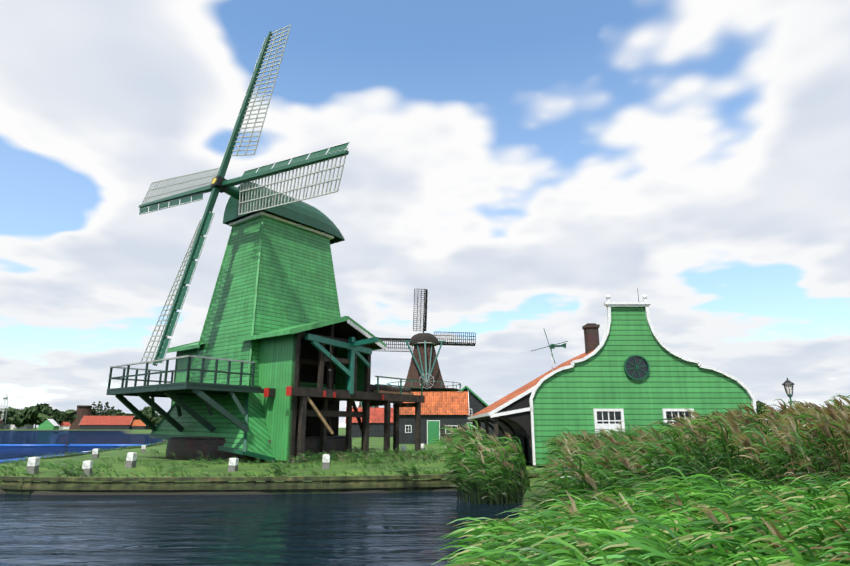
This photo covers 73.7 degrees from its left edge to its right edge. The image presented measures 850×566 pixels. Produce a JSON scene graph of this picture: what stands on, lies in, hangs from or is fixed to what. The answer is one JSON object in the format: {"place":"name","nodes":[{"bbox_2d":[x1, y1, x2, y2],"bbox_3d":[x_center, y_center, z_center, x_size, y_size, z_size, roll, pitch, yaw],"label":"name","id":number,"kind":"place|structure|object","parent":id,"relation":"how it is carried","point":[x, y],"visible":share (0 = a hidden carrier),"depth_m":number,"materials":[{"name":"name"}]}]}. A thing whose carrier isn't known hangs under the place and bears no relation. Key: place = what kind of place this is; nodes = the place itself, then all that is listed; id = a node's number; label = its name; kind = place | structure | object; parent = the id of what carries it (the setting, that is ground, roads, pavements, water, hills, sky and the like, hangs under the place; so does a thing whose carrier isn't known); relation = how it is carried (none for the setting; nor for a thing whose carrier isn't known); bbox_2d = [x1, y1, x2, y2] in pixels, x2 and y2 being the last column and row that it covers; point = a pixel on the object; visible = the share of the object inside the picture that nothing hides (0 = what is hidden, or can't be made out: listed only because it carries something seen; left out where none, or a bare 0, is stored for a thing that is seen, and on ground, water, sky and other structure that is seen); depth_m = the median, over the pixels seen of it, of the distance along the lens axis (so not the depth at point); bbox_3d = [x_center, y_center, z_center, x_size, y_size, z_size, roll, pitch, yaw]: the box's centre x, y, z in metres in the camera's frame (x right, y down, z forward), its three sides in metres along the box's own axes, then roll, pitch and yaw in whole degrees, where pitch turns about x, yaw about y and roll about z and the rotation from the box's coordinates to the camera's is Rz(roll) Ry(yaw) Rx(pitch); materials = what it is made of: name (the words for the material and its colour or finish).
{"place":"outdoors","nodes":[
{"label":"outdoors","id":0,"kind":"place"},
{"bbox_2d":[0,431,522,565],"bbox_3d":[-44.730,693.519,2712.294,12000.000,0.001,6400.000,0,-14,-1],"label":"water","id":1,"kind":"structure","parent":0,"point":[376,529],"depth_m":12.51,"materials":[{"name":"blue liquid"}]},
{"bbox_2d":[0,428,552,516],"bbox_3d":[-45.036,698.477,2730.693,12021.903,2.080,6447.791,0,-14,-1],"label":"ground","id":2,"kind":"structure","parent":0,"point":[338,467],"depth_m":22.58,"materials":[{"name":"green plant"}]},
{"bbox_2d":[0,421,4,428],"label":"grey house","id":3,"kind":"structure","parent":2,"relation":"on","point":[2,424],"depth_m":457.16,"materials":[{"name":"concrete"}]},
{"bbox_2d":[0,393,7,428],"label":"white tower","id":4,"kind":"structure","parent":2,"relation":"on","point":[5,397],"depth_m":466.36,"materials":[{"name":"paint"}]},
{"bbox_2d":[5,422,33,428],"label":"white house","id":5,"kind":"structure","parent":2,"relation":"on","point":[10,425],"depth_m":468.37,"materials":[{"name":"paint"}]},
{"bbox_2d":[26,457,39,473],"bbox_3d":[-14.537,6.861,21.012,0.302,0.771,0.279,0,-12,1],"label":"bollard","id":6,"kind":"object","parent":2,"relation":"on","point":[33,464],"visible":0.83,"depth_m":20.93,"materials":[{"name":"stone"}]},
{"bbox_2d":[38,419,58,429],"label":"green cottage","id":7,"kind":"structure","parent":2,"relation":"on","point":[49,424],"depth_m":435.11,"materials":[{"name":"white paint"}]},
{"bbox_2d":[59,422,70,429],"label":"house","id":8,"kind":"structure","parent":2,"relation":"on","point":[64,425],"depth_m":454.77,"materials":[{"name":"white paint"}]},
{"bbox_2d":[0,444,151,462],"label":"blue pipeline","id":9,"kind":"object","parent":2,"relation":"on","point":[17,459],"visible":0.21,"depth_m":65.31,"materials":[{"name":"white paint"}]},
{"bbox_2d":[69,405,91,429],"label":"brick building","id":10,"kind":"structure","parent":2,"relation":"on","point":[82,411],"depth_m":447.05,"materials":[{"name":"brown brick"}]},
{"bbox_2d":[81,460,92,476],"bbox_3d":[-12.330,6.839,20.677,0.274,0.689,0.278,1,-14,-11],"label":"bollard","id":11,"kind":"object","parent":2,"relation":"on","point":[87,466],"visible":0.79,"depth_m":20.59,"materials":[{"name":"concrete"}]},
{"bbox_2d":[92,448,98,458],"bbox_3d":[-17.331,9.066,29.802,0.278,0.679,0.296,2,-12,-17],"label":"bollard","id":12,"kind":"object","parent":2,"relation":"on","point":[95,453],"visible":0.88,"depth_m":29.70,"materials":[{"name":"stone"}]},
{"bbox_2d":[79,416,134,429],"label":"building","id":13,"kind":"structure","parent":2,"relation":"on","point":[105,422],"depth_m":441.16,"materials":[{"name":"tile"}]},
{"bbox_2d":[125,452,136,467],"bbox_3d":[-11.759,7.184,22.663,0.286,0.784,0.277,0,-14,8],"label":"bollard","id":14,"kind":"object","parent":2,"relation":"on","point":[131,459],"visible":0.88,"depth_m":22.59,"materials":[{"name":"concrete"}]},
{"bbox_2d":[130,420,149,429],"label":"dark house","id":15,"kind":"structure","parent":2,"relation":"on","point":[138,425],"depth_m":443.74,"materials":[{"name":"orange tile"}]},
{"bbox_2d":[141,445,145,452],"bbox_3d":[-19.010,11.277,38.231,0.273,0.666,0.298,6,-17,-23],"label":"bollard","id":16,"kind":"object","parent":2,"relation":"on","point":[143,448],"visible":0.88,"depth_m":38.13,"materials":[{"name":"concrete"}]},
{"bbox_2d":[228,458,238,471],"bbox_3d":[-7.411,7.110,21.885,0.286,0.673,0.276,1,-14,7],"label":"bollard","id":17,"kind":"object","parent":2,"relation":"on","point":[233,465],"visible":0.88,"depth_m":21.79,"materials":[{"name":"stone"}]},
{"bbox_2d":[106,25,424,462],"bbox_3d":[-11.075,-2.591,35.196,19.877,26.402,14.575,-4,-15,16],"label":"windmill","id":18,"kind":"object","parent":2,"relation":"on","point":[273,363],"visible":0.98,"depth_m":31.54,"materials":[{"name":"green paint"}]},
{"bbox_2d":[0,441,535,481],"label":"grass tufts","id":19,"kind":"object","parent":2,"relation":"on","point":[426,455],"depth_m":25.77,"materials":[{"name":"green plant"}]},
{"bbox_2d":[0,444,539,494],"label":"bank edging","id":20,"kind":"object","parent":2,"relation":"on","point":[29,485],"depth_m":18.39,"materials":[{"name":"brown wood"}]},
{"bbox_2d":[322,454,329,468],"bbox_3d":[-4.061,7.427,23.194,0.288,0.798,0.278,4,-15,-14],"label":"bollard","id":21,"kind":"object","parent":2,"relation":"on","point":[325,461],"visible":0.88,"depth_m":23.10,"materials":[{"name":"concrete"}]},
{"bbox_2d":[358,402,378,407],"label":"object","id":22,"kind":"object","parent":2,"relation":"on","point":[360,404],"depth_m":144.71,"materials":[{"name":"teal paint"}]},
{"bbox_2d":[345,407,393,437],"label":"house","id":23,"kind":"structure","parent":2,"relation":"on","point":[376,425],"depth_m":94.89,"materials":[{"name":"wood"}]},
{"bbox_2d":[0,400,774,428],"bbox_3d":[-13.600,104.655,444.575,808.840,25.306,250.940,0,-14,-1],"label":"shore trees","id":24,"kind":"object","parent":2,"relation":"on","point":[38,414],"visible":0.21,"depth_m":463.31,"materials":[{"name":"green plant"}]},
{"bbox_2d":[401,445,405,453],"bbox_3d":[-1.307,10.209,34.245,0.282,0.761,0.299,-3,-17,11],"label":"bollard","id":25,"kind":"object","parent":2,"relation":"on","point":[403,447],"visible":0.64,"depth_m":34.19,"materials":[{"name":"concrete"}]},
{"bbox_2d":[379,289,475,391],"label":"windmill","id":26,"kind":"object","parent":2,"relation":"on","point":[424,366],"visible":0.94,"depth_m":110.02,"materials":[{"name":"teal paint"}]},
{"bbox_2d":[399,392,469,443],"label":"shed","id":27,"kind":"structure","parent":2,"relation":"on","point":[439,409],"depth_m":56.62,"materials":[{"name":"tile"}]},
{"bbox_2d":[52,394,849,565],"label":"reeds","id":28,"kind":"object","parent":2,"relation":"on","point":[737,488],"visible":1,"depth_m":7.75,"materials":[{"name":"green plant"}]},
{"bbox_2d":[459,386,493,438],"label":"house","id":29,"kind":"structure","parent":2,"relation":"on","point":[477,403],"depth_m":66.34,"materials":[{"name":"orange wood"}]},
{"bbox_2d":[468,288,756,464],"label":"barn","id":30,"kind":"structure","parent":2,"relation":"on","point":[632,369],"depth_m":23.72,"materials":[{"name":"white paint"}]},
{"bbox_2d":[782,378,794,407],"bbox_3d":[17.201,6.306,26.453,0.468,3.740,0.540,0,-14,-1],"label":"street lantern","id":31,"kind":"object","parent":2,"relation":"on","point":[787,384],"visible":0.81,"depth_m":26.66,"materials":[{"name":"green paint"}]},
{"bbox_2d":[0,0,849,427],"label":"sky","id":32,"kind":"structure","parent":0,"point":[523,165],"materials":[{"name":"white"}]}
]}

